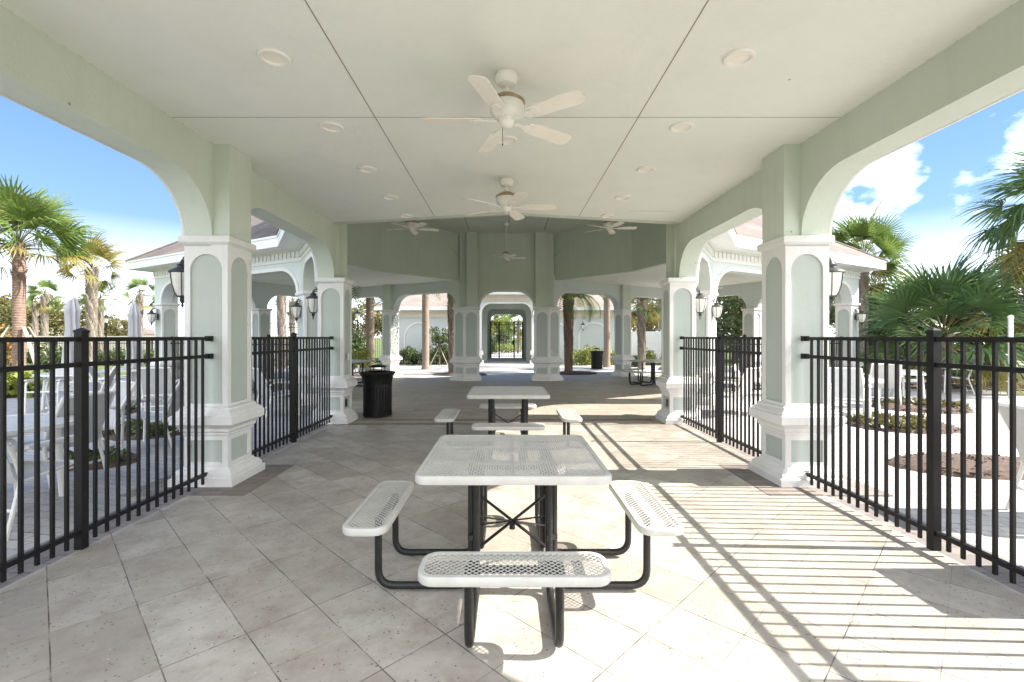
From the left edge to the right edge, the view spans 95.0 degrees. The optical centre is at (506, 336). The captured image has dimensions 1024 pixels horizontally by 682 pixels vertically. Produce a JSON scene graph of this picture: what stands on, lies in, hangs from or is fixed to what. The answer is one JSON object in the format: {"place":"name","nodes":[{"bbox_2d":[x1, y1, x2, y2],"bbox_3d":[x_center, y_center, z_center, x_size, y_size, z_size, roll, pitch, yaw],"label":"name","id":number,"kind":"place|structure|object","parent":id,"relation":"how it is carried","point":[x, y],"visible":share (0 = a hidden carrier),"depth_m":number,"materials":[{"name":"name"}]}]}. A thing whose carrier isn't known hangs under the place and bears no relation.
{"place":"outdoors","nodes":[
{"label":"outdoors","id":0,"kind":"place"},
{"bbox_2d":[26,336,287,358],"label":"garden wall","id":1,"kind":"structure","parent":0,"point":[123,346],"depth_m":30.00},
{"bbox_2d":[252,374,760,422],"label":"pavilion hub floor","id":2,"kind":"structure","parent":0,"point":[616,397],"depth_m":10.98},
{"bbox_2d":[352,359,382,386],"bbox_3d":[-4.750,1.104,14.400,1.885,0.750,1.885,0,0,28],"label":"picnic table","id":3,"kind":"object","parent":2,"relation":"on","point":[359,361],"visible":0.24,"depth_m":14.45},
{"bbox_2d":[359,364,395,416],"bbox_3d":[-2.434,0.995,8.850,0.670,0.955,0.670,0,0,0],"label":"litter bin","id":4,"kind":"object","parent":2,"relation":"on","point":[377,393],"visible":1,"depth_m":8.63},
{"bbox_2d":[0,0,1023,486],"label":"pavilion","id":5,"kind":"structure","parent":2,"relation":"on","point":[212,120],"depth_m":4.64,"materials":[{"name":"white paint"}]},
{"bbox_2d":[168,257,183,307],"bbox_3d":[-3.398,-0.588,4.950,0.300,0.576,0.256,0,0,0],"label":"wall lantern","id":6,"kind":"object","parent":5,"relation":"attached to","point":[177,277],"depth_m":4.87,"materials":[{"name":"glass"}]},
{"bbox_2d":[252,334,288,396],"bbox_3d":[-5.982,0.714,11.789,2.890,1.557,0.064,0,0,30],"label":"fence panel","id":7,"kind":"object","parent":5,"relation":"attached to","point":[268,335],"visible":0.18,"depth_m":11.67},
{"bbox_2d":[257,47,290,67],"bbox_3d":[-1.620,-1.940,3.270,0.216,0.019,0.216,0,0,0],"label":"recessed light","id":8,"kind":"object","parent":5,"relation":"attached to","point":[273,57],"visible":1,"depth_m":3.26,"materials":[{"name":"plastic"}]},
{"bbox_2d":[252,332,333,456],"bbox_3d":[-3.000,0.714,6.620,0.064,1.557,2.890,0,0,0],"label":"fence panel","id":9,"kind":"object","parent":5,"relation":"attached to","point":[294,431],"visible":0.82,"depth_m":6.59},
{"bbox_2d":[290,298,301,322],"bbox_3d":[-4.730,-0.588,10.607,0.256,0.576,0.300,0,0,30],"label":"wall lantern","id":10,"kind":"object","parent":5,"relation":"attached to","point":[296,308],"depth_m":10.52,"materials":[{"name":"glass"}]},
{"bbox_2d":[306,287,317,318],"bbox_3d":[-3.398,-0.588,8.300,0.300,0.576,0.256,0,0,0],"label":"wall lantern","id":11,"kind":"object","parent":5,"relation":"attached to","point":[312,302],"depth_m":8.23,"materials":[{"name":"glass"}]},
{"bbox_2d":[319,121,343,132],"bbox_3d":[-1.620,-1.940,4.350,0.216,0.019,0.216,0,0,0],"label":"recessed light","id":12,"kind":"object","parent":5,"relation":"attached to","point":[331,126],"visible":1,"depth_m":4.35,"materials":[{"name":"plastic"}]},
{"bbox_2d":[390,220,438,234],"bbox_3d":[-2.098,-2.905,10.617,1.146,1.290,1.198,0,0,-20],"label":"ceiling fan","id":13,"kind":"object","parent":5,"relation":"hanging from","point":[411,225],"visible":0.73,"depth_m":10.53,"materials":[{"name":"plastic"}]},
{"bbox_2d":[422,68,584,151],"bbox_3d":[-0.049,-1.680,3.470,1.146,0.540,1.198,0,0,0],"label":"ceiling fan","id":14,"kind":"object","parent":5,"relation":"hanging from","point":[506,106],"visible":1,"depth_m":3.40,"materials":[{"name":"plastic"}]},
{"bbox_2d":[498,135,517,144],"bbox_3d":[0.000,-1.940,4.640,0.216,0.019,0.216,0,0,0],"label":"recessed light","id":15,"kind":"object","parent":5,"relation":"attached to","point":[509,140],"visible":0.77,"depth_m":4.65,"materials":[{"name":"plastic"}]},
{"bbox_2d":[491,222,525,260],"bbox_3d":[0.029,-2.905,14.557,1.146,1.290,1.197,0,0,-8],"label":"ceiling fan","id":16,"kind":"object","parent":5,"relation":"hanging from","point":[505,255],"visible":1,"depth_m":14.49,"materials":[{"name":"plastic"}]},
{"bbox_2d":[462,177,556,219],"bbox_3d":[0.049,-1.680,5.800,1.146,0.540,1.198,0,0,0],"label":"ceiling fan","id":17,"kind":"object","parent":5,"relation":"hanging from","point":[506,199],"visible":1,"depth_m":5.74,"materials":[{"name":"plastic"}]},
{"bbox_2d":[587,221,636,236],"bbox_3d":[2.362,-2.905,10.597,1.146,1.290,1.198,0,0,3],"label":"ceiling fan","id":18,"kind":"object","parent":5,"relation":"hanging from","point":[608,225],"visible":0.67,"depth_m":10.54,"materials":[{"name":"plastic"}]},
{"bbox_2d":[669,121,693,132],"bbox_3d":[1.620,-1.940,4.350,0.216,0.019,0.216,0,0,0],"label":"recessed light","id":19,"kind":"object","parent":5,"relation":"attached to","point":[681,127],"visible":1,"depth_m":4.35,"materials":[{"name":"plastic"}]},
{"bbox_2d":[696,287,707,318],"bbox_3d":[3.398,-0.588,8.300,0.300,0.576,0.256,0,0,0],"label":"wall lantern","id":20,"kind":"object","parent":5,"relation":"attached to","point":[701,300],"depth_m":8.23,"materials":[{"name":"glass"}]},
{"bbox_2d":[712,298,722,322],"bbox_3d":[4.730,-0.588,10.607,0.256,0.576,0.300,0,0,-30],"label":"wall lantern","id":21,"kind":"object","parent":5,"relation":"attached to","point":[716,309],"depth_m":10.53,"materials":[{"name":"glass"}]},
{"bbox_2d":[722,47,756,67],"bbox_3d":[1.620,-1.940,3.270,0.216,0.019,0.216,0,0,0],"label":"recessed light","id":22,"kind":"object","parent":5,"relation":"attached to","point":[739,57],"visible":1,"depth_m":3.26,"materials":[{"name":"plastic"}]},
{"bbox_2d":[724,334,760,396],"bbox_3d":[5.982,0.714,11.789,2.890,1.557,0.064,0,0,-30],"label":"fence panel","id":23,"kind":"object","parent":5,"relation":"attached to","point":[744,335],"visible":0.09,"depth_m":11.76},
{"bbox_2d":[829,256,845,307],"bbox_3d":[3.398,-0.588,4.950,0.300,0.576,0.256,0,0,0],"label":"wall lantern","id":24,"kind":"object","parent":5,"relation":"attached to","point":[836,274],"depth_m":4.87,"materials":[{"name":"glass"}]},
{"bbox_2d":[801,328,1023,583],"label":"fence panel","id":25,"kind":"object","parent":5,"relation":"attached to","point":[933,339],"visible":0.99,"depth_m":3.29,"materials":[{"name":"metal"}]},
{"bbox_2d":[622,359,660,385],"bbox_3d":[4.550,1.104,14.600,1.885,0.750,1.885,0,0,-32],"label":"picnic table","id":26,"kind":"object","parent":2,"relation":"on","point":[652,362],"visible":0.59,"depth_m":14.42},
{"bbox_2d":[0,425,1023,681],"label":"diagonal slab floor","id":27,"kind":"structure","parent":0,"point":[274,579],"depth_m":2.72,"materials":[{"name":"tile"}]},
{"bbox_2d":[434,386,581,459],"bbox_3d":[0.020,1.100,6.330,1.885,0.750,1.885,0,0,0],"label":"picnic table","id":28,"kind":"object","parent":27,"relation":"on","point":[491,394],"visible":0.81,"depth_m":6.10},
{"bbox_2d":[342,435,683,647],"bbox_3d":[0.035,1.100,2.955,1.885,0.750,1.885,0,0,0],"label":"picnic table","id":29,"kind":"object","parent":27,"relation":"on","point":[477,473],"visible":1,"depth_m":2.69,"materials":[{"name":"metal"}]},
{"bbox_2d":[0,419,1023,593],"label":"dark paver borders","id":30,"kind":"object","parent":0,"point":[270,472],"visible":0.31,"depth_m":4.42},
{"bbox_2d":[0,328,213,582],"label":"fence panel","id":31,"kind":"object","parent":30,"relation":"on","point":[81,339],"visible":0.98,"depth_m":3.31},
{"bbox_2d":[680,332,761,456],"bbox_3d":[3.000,0.714,6.620,0.064,1.557,2.890,0,0,0],"label":"fence panel","id":32,"kind":"object","parent":30,"relation":"on","point":[718,431],"visible":0.78,"depth_m":6.59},
{"bbox_2d":[0,91,1023,337],"label":"sky","id":33,"kind":"structure","parent":0,"point":[932,179],"materials":[{"name":"blue"}]},
{"bbox_2d":[7,350,1023,565],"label":"paved pool deck","id":34,"kind":"structure","parent":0,"point":[510,367],"depth_m":5.81,"materials":[{"name":"concrete"}]},
{"bbox_2d":[7,365,42,397],"bbox_3d":[-12.303,1.117,11.656,1.794,1.032,1.181,0,0,0],"label":"shrub","id":35,"kind":"object","parent":34,"relation":"on","point":[12,385],"visible":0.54,"depth_m":11.46,"materials":[{"name":"green plant"}]},
{"bbox_2d":[7,434,73,540],"bbox_3d":[-3.921,1.031,3.676,0.610,0.939,0.722,0,0,0],"label":"patio chair","id":36,"kind":"object","parent":34,"relation":"on","point":[12,470],"visible":0.56,"depth_m":3.68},
{"bbox_2d":[7,413,73,496],"bbox_3d":[-4.496,1.129,4.100,1.200,0.737,1.200,0,0,0],"label":"patio table","id":37,"kind":"object","parent":34,"relation":"on","point":[12,424],"visible":0.43,"depth_m":4.37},
{"bbox_2d":[24,367,73,413],"bbox_3d":[-9.017,1.031,9.373,0.610,0.939,0.722,0,0,-10],"label":"patio chair","id":38,"kind":"object","parent":34,"relation":"on","point":[59,384],"visible":0.52,"depth_m":9.47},
{"bbox_2d":[10,390,115,484],"bbox_3d":[-4.488,1.031,4.737,0.722,0.939,0.610,0,0,10],"label":"patio chair","id":39,"kind":"object","parent":34,"relation":"on","point":[59,412],"visible":0.4,"depth_m":4.75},
{"bbox_2d":[32,371,109,409],"bbox_3d":[-9.158,1.129,9.900,1.200,0.737,1.200,0,0,0],"label":"patio table","id":40,"kind":"object","parent":34,"relation":"on","point":[44,375],"visible":0.28,"depth_m":9.57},
{"bbox_2d":[61,292,81,362],"bbox_3d":[-9.158,0.271,9.900,0.440,2.450,0.440,0,0,0],"label":"closed umbrella","id":41,"kind":"object","parent":34,"relation":"on","point":[72,310],"visible":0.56,"depth_m":9.82,"materials":[{"name":"fabric"}]},
{"bbox_2d":[44,380,135,455],"bbox_3d":[-5.003,1.031,5.664,0.610,0.939,0.722,0,0,30],"label":"patio chair","id":42,"kind":"object","parent":34,"relation":"on","point":[112,417],"visible":0.27,"depth_m":5.81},
{"bbox_2d":[48,445,135,471],"bbox_3d":[-4.908,1.444,5.545,1.001,0.281,0.697,0,0,0],"label":"planting bed","id":43,"kind":"object","parent":34,"relation":"on","point":[112,456],"visible":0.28,"depth_m":5.46,"materials":[{"name":"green plant"}]},
{"bbox_2d":[69,365,120,394],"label":"patio chair","id":44,"kind":"object","parent":34,"relation":"on","point":[112,373],"visible":0.39,"depth_m":8.98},
{"bbox_2d":[89,366,132,405],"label":"patio chair","id":45,"kind":"object","parent":34,"relation":"on","point":[122,377],"visible":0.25,"depth_m":9.69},
{"bbox_2d":[123,299,145,398],"bbox_3d":[-8.884,0.295,11.200,0.431,2.401,0.431,0,0,0],"label":"closed umbrella","id":46,"kind":"object","parent":34,"relation":"on","point":[134,315],"visible":0.74,"depth_m":11.14,"materials":[{"name":"fabric"}]},
{"bbox_2d":[102,419,179,440],"bbox_3d":[-5.662,1.423,7.250,1.456,0.323,1.048,0,0,0],"label":"planting bed","id":47,"kind":"object","parent":34,"relation":"on","point":[112,435],"visible":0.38,"depth_m":6.97,"materials":[{"name":"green plant"}]},
{"bbox_2d":[120,378,183,448],"bbox_3d":[-4.788,1.031,6.515,0.722,0.939,0.610,0,0,-12],"label":"patio chair","id":48,"kind":"object","parent":34,"relation":"on","point":[152,415],"visible":0.45,"depth_m":6.36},
{"bbox_2d":[141,367,179,410],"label":"patio chair","id":49,"kind":"object","parent":34,"relation":"on","point":[161,380],"visible":0.45,"depth_m":8.70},
{"bbox_2d":[252,367,299,419],"bbox_3d":[-4.400,1.031,8.841,0.640,0.939,0.758,0,0,40],"label":"patio chair","id":50,"kind":"object","parent":34,"relation":"on","point":[270,390],"visible":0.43,"depth_m":8.70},
{"bbox_2d":[276,295,286,368],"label":"fan palm","id":51,"kind":"object","parent":34,"relation":"on","point":[281,303],"visible":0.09,"depth_m":21.87,"materials":[{"name":"beige plant"}]},
{"bbox_2d":[352,330,365,368],"bbox_3d":[-6.993,0.582,22.030,0.716,1.841,1.034,0,0,27],"label":"shrub","id":52,"kind":"object","parent":34,"relation":"on","point":[357,341],"visible":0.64,"depth_m":21.96,"materials":[{"name":"green plant"}]},
{"bbox_2d":[352,344,375,372],"bbox_3d":[-6.166,0.908,19.492,1.451,1.248,1.111,0,0,-18],"label":"shrub","id":53,"kind":"object","parent":34,"relation":"on","point":[362,356],"visible":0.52,"depth_m":19.42,"materials":[{"name":"green plant"}]},
{"bbox_2d":[352,286,407,368],"bbox_3d":[-5.654,-1.540,19.469,3.890,6.080,3.892,0,0,0],"label":"feather palm","id":54,"kind":"object","parent":34,"relation":"on","point":[370,303],"visible":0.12,"depth_m":19.34,"materials":[{"name":"brown plant"}]},
{"bbox_2d":[421,294,429,369],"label":"feather palm","id":55,"kind":"object","parent":34,"relation":"on","point":[425,332],"visible":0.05,"depth_m":21.35,"materials":[{"name":"beige plant"}]},
{"bbox_2d":[429,326,447,365],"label":"young tree","id":56,"kind":"object","parent":34,"relation":"on","point":[438,339],"visible":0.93,"depth_m":24.31,"materials":[{"name":"green plant"}]},
{"bbox_2d":[432,372,486,375],"bbox_3d":[-1.852,1.443,18.402,2.216,0.129,1.193,0,0,0],"label":"planting bed","id":57,"kind":"object","parent":34,"relation":"on","point":[450,374],"visible":0.43,"depth_m":18.12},
{"bbox_2d":[431,293,455,372],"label":"feather palm","id":58,"kind":"object","parent":57,"relation":"in","point":[451,302],"visible":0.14,"depth_m":18.46,"materials":[{"name":"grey plant"}]},
{"bbox_2d":[503,315,522,353],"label":"fan palm","id":59,"kind":"object","parent":34,"relation":"on","point":[517,328],"visible":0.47,"depth_m":41.87,"materials":[{"name":"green plant"}]},
{"bbox_2d":[560,371,596,374],"bbox_3d":[2.703,1.437,18.989,1.927,0.134,1.395,0,0,0],"label":"planting bed","id":60,"kind":"object","parent":34,"relation":"on","point":[575,373],"visible":0.79,"depth_m":18.63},
{"bbox_2d":[532,293,607,370],"bbox_3d":[2.428,-0.803,19.322,3.478,4.646,3.466,0,0,0],"label":"feather palm","id":61,"kind":"object","parent":60,"relation":"in","point":[568,302],"visible":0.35,"depth_m":19.05,"materials":[{"name":"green plant"}]},
{"bbox_2d":[590,348,603,368],"bbox_3d":[4.187,0.999,21.800,0.670,0.955,0.670,0,0,0],"label":"litter bin","id":62,"kind":"object","parent":34,"relation":"on","point":[596,359],"visible":1,"depth_m":21.58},
{"bbox_2d":[603,296,610,367],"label":"feather palm","id":63,"kind":"object","parent":34,"relation":"on","point":[606,364],"visible":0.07,"depth_m":22.86,"materials":[{"name":"brown plant"}]},
{"bbox_2d":[613,297,660,369],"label":"fan palm","id":64,"kind":"object","parent":34,"relation":"on","point":[640,320],"visible":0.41,"depth_m":21.37,"materials":[{"name":"green plant"}]},
{"bbox_2d":[711,367,760,416],"bbox_3d":[4.310,1.031,8.839,0.610,0.939,0.722,0,0,-35],"label":"patio chair","id":65,"kind":"object","parent":34,"relation":"on","point":[739,387],"visible":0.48,"depth_m":8.67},
{"bbox_2d":[829,367,872,417],"bbox_3d":[6.001,1.031,8.264,0.610,0.939,0.722,0,0,30],"label":"patio chair","id":66,"kind":"object","parent":34,"relation":"on","point":[853,386],"visible":0.66,"depth_m":8.41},
{"bbox_2d":[863,363,902,404],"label":"patio chair","id":67,"kind":"object","parent":34,"relation":"on","point":[891,374],"visible":0.48,"depth_m":9.91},
{"bbox_2d":[845,411,959,434],"bbox_3d":[6.572,1.424,7.817,1.657,0.336,1.332,0,0,0],"label":"planting bed","id":68,"kind":"object","parent":34,"relation":"on","point":[902,423],"visible":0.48,"depth_m":7.52,"materials":[{"name":"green plant"}]},
{"bbox_2d":[879,371,925,398],"bbox_3d":[9.250,1.166,11.000,1.080,0.663,1.080,0,0,0],"label":"patio table","id":69,"kind":"object","parent":34,"relation":"on","point":[903,384],"visible":0.19,"depth_m":11.02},
{"bbox_2d":[871,396,975,413],"bbox_3d":[8.628,1.425,9.800,1.760,0.332,1.514,0,0,0],"label":"planting bed","id":70,"kind":"object","parent":34,"relation":"on","point":[955,407],"visible":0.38,"depth_m":9.55,"materials":[{"name":"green plant"}]},
{"bbox_2d":[889,452,1023,479],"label":"planting bed","id":71,"kind":"object","parent":34,"relation":"on","point":[1003,467],"visible":0.44,"depth_m":5.24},
{"bbox_2d":[942,358,975,393],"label":"patio chair","id":72,"kind":"object","parent":34,"relation":"on","point":[973,361],"visible":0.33,"depth_m":12.42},
{"bbox_2d":[1007,315,1013,397],"bbox_3d":[12.349,0.485,11.500,0.120,2.030,0.114,0,0,0],"label":"white pole","id":73,"kind":"object","parent":34,"relation":"on","point":[1010,325],"visible":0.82,"depth_m":11.48,"materials":[{"name":"paint"}]},
{"bbox_2d":[998,402,1023,509],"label":"patio chair","id":74,"kind":"object","parent":34,"relation":"on","point":[1003,410],"visible":0.69,"depth_m":3.99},
{"bbox_2d":[9,338,1023,394],"bbox_3d":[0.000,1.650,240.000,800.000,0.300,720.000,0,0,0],"label":"ground lawn","id":75,"kind":"structure","parent":0,"point":[101,367],"depth_m":25.36,"materials":[{"name":"green plant"}]},
{"bbox_2d":[0,324,27,365],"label":"shrub","id":76,"kind":"object","parent":75,"relation":"on","point":[9,347],"visible":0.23,"depth_m":20.16,"materials":[{"name":"orange plant"}]},
{"bbox_2d":[0,293,64,335],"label":"broadleaf tree","id":77,"kind":"object","parent":75,"relation":"on","point":[55,319],"visible":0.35,"depth_m":43.10,"materials":[{"name":"green plant"}]},
{"bbox_2d":[26,287,52,335],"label":"fan palm","id":78,"kind":"object","parent":75,"relation":"on","point":[35,319],"visible":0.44,"depth_m":32.92,"materials":[{"name":"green plant"}]},
{"bbox_2d":[26,278,68,335],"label":"fan palm","id":79,"kind":"object","parent":75,"relation":"on","point":[44,303],"visible":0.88,"depth_m":30.89,"materials":[{"name":"green plant"}]},
{"bbox_2d":[40,342,62,372],"bbox_3d":[-15.740,0.803,16.423,1.119,1.402,0.808,0,0,0],"label":"shrub","id":80,"kind":"object","parent":75,"relation":"on","point":[58,357],"visible":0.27,"depth_m":16.32,"materials":[{"name":"green plant"}]},
{"bbox_2d":[0,173,112,373],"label":"fan palm","id":81,"kind":"object","parent":75,"relation":"on","point":[19,212],"visible":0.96,"depth_m":16.92,"materials":[{"name":"green plant"}]},
{"bbox_2d":[29,295,85,335],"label":"broadleaf tree","id":82,"kind":"object","parent":75,"relation":"on","point":[82,321],"visible":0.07,"depth_m":47.35,"materials":[{"name":"green plant"}]},
{"bbox_2d":[49,230,129,361],"bbox_3d":[-20.772,-1.928,23.427,3.595,6.894,3.605,0,0,0],"label":"fan palm","id":83,"kind":"object","parent":75,"relation":"on","point":[91,285],"visible":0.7,"depth_m":23.41,"materials":[{"name":"green plant"}]},
{"bbox_2d":[74,282,121,360],"bbox_3d":[-24.150,-0.991,27.942,2.039,5.015,2.056,0,0,0],"label":"fan palm","id":84,"kind":"object","parent":75,"relation":"on","point":[102,309],"visible":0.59,"depth_m":27.89,"materials":[{"name":"grey plant"}]},
{"bbox_2d":[99,346,125,365],"bbox_3d":[-20.287,1.020,24.719,2.385,1.070,1.114,0,0,10],"label":"hedge shrub","id":85,"kind":"object","parent":75,"relation":"on","point":[114,354],"visible":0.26,"depth_m":24.56,"materials":[{"name":"green plant"}]},
{"bbox_2d":[104,314,127,335],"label":"broadleaf tree","id":86,"kind":"object","parent":75,"relation":"on","point":[113,329],"visible":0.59,"depth_m":69.41,"materials":[{"name":"green plant"}]},
{"bbox_2d":[114,275,154,335],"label":"fan palm","id":87,"kind":"object","parent":75,"relation":"on","point":[139,299],"visible":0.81,"depth_m":30.93,"materials":[{"name":"green plant"}]},
{"bbox_2d":[272,296,296,336],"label":"fan palm","id":88,"kind":"object","parent":75,"relation":"on","point":[292,320],"visible":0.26,"depth_m":26.88,"materials":[{"name":"beige plant"}]},
{"bbox_2d":[271,323,381,364],"bbox_3d":[-9.725,0.395,24.600,6.675,2.210,0.063,0,0,-33],"label":"picket fence","id":89,"kind":"object","parent":75,"relation":"on","point":[293,327],"visible":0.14,"depth_m":25.77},
{"bbox_2d":[352,299,381,340],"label":"broadleaf tree","id":90,"kind":"object","parent":75,"relation":"on","point":[378,318],"visible":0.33,"depth_m":44.90,"materials":[{"name":"green plant"}]},
{"bbox_2d":[399,345,415,364],"bbox_3d":[-5.481,1.011,25.394,1.244,1.098,1.035,0,0,0],"label":"shrub","id":91,"kind":"object","parent":75,"relation":"on","point":[405,353],"visible":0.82,"depth_m":25.30,"materials":[{"name":"green plant"}]},
{"bbox_2d":[418,345,444,364],"bbox_3d":[-3.984,1.001,25.423,1.553,1.151,1.082,0,0,21],"label":"shrub","id":92,"kind":"object","parent":75,"relation":"on","point":[431,354],"visible":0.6,"depth_m":25.21,"materials":[{"name":"green plant"}]},
{"bbox_2d":[491,315,515,341],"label":"broadleaf tree","id":93,"kind":"object","parent":75,"relation":"on","point":[497,320],"visible":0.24,"depth_m":45.90,"materials":[{"name":"green plant"}]},
{"bbox_2d":[374,292,636,363],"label":"entry building","id":94,"kind":"structure","parent":75,"relation":"on","point":[591,334],"depth_m":26.60,"materials":[{"name":"white paint"}]},
{"bbox_2d":[490,321,522,357],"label":"entry gate","id":95,"kind":"structure","parent":94,"relation":"attached to","point":[508,324],"depth_m":32.58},
{"bbox_2d":[495,315,521,349],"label":"dense tree","id":96,"kind":"object","parent":75,"relation":"on","point":[503,337],"visible":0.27,"depth_m":51.89,"materials":[{"name":"green plant"}]},
{"bbox_2d":[573,344,593,365],"bbox_3d":[3.891,0.965,24.676,1.574,1.211,1.052,0,0,0],"label":"shrub","id":97,"kind":"object","parent":75,"relation":"on","point":[585,356],"visible":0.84,"depth_m":24.47,"materials":[{"name":"green plant"}]},
{"bbox_2d":[631,297,657,330],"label":"broadleaf tree","id":98,"kind":"object","parent":75,"relation":"on","point":[633,313],"visible":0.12,"depth_m":42.34,"materials":[{"name":"green plant"}]},
{"bbox_2d":[646,298,660,330],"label":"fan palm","id":99,"kind":"object","parent":75,"relation":"on","point":[658,308],"visible":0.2,"depth_m":29.93,"materials":[{"name":"green plant"}]},
{"bbox_2d":[631,330,722,359],"bbox_3d":[9.920,0.535,28.200,6.120,1.930,0.120,0,0,0],"label":"vinyl fence","id":100,"kind":"object","parent":75,"relation":"on","point":[653,340],"visible":0.18,"depth_m":28.18,"materials":[{"name":"white paint"}]},
{"bbox_2d":[716,295,745,362],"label":"dense tree","id":101,"kind":"object","parent":75,"relation":"on","point":[732,321],"visible":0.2,"depth_m":25.65,"materials":[{"name":"green plant"}]},
{"bbox_2d":[832,200,923,367],"bbox_3d":[16.043,-2.196,21.149,4.194,7.405,4.257,0,0,-43],"label":"fan palm","id":102,"kind":"object","parent":75,"relation":"on","point":[883,237],"visible":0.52,"depth_m":20.36,"materials":[{"name":"green plant"}]},
{"bbox_2d":[829,280,927,354],"bbox_3d":[17.553,-0.542,22.220,4.862,4.253,4.446,0,0,38],"label":"dense tree","id":103,"kind":"object","parent":75,"relation":"on","point":[832,315],"visible":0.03,"depth_m":22.00,"materials":[{"name":"green plant"}]},
{"bbox_2d":[869,273,966,359],"bbox_3d":[18.306,-0.593,21.135,4.983,4.360,4.558,0,0,-30],"label":"dense tree","id":104,"kind":"object","parent":75,"relation":"on","point":[930,324],"visible":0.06,"depth_m":20.16,"materials":[{"name":"green plant"}]},
{"bbox_2d":[901,379,1023,390],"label":"mulch border","id":105,"kind":"object","parent":75,"relation":"on","point":[914,387],"depth_m":13.51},
{"bbox_2d":[855,249,1023,395],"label":"fan palm","id":106,"kind":"object","parent":105,"relation":"on","point":[922,296],"visible":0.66,"depth_m":13.11,"materials":[{"name":"green plant"}]},
{"bbox_2d":[911,378,1023,388],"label":"planting bed","id":107,"kind":"object","parent":105,"relation":"on","point":[955,383],"visible":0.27,"depth_m":13.81,"materials":[{"name":"brown plant"}]},
{"bbox_2d":[934,273,1018,356],"bbox_3d":[20.000,-0.669,19.788,4.724,4.519,5.166,0,0,-37],"label":"dense tree","id":108,"kind":"object","parent":75,"relation":"on","point":[958,318],"visible":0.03,"depth_m":19.23,"materials":[{"name":"green plant"}]},
{"bbox_2d":[950,146,1023,293],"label":"fan palm","id":109,"kind":"object","parent":75,"relation":"on","point":[1007,230],"visible":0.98,"depth_m":12.52,"materials":[{"name":"green plant"}]},
{"bbox_2d":[952,246,1023,358],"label":"fan palm","id":110,"kind":"object","parent":75,"relation":"on","point":[1020,328],"visible":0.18,"depth_m":17.37,"materials":[{"name":"green plant"}]},
{"bbox_2d":[953,264,1023,351],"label":"dense tree","id":111,"kind":"object","parent":75,"relation":"on","point":[1010,296],"visible":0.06,"depth_m":18.29,"materials":[{"name":"green plant"}]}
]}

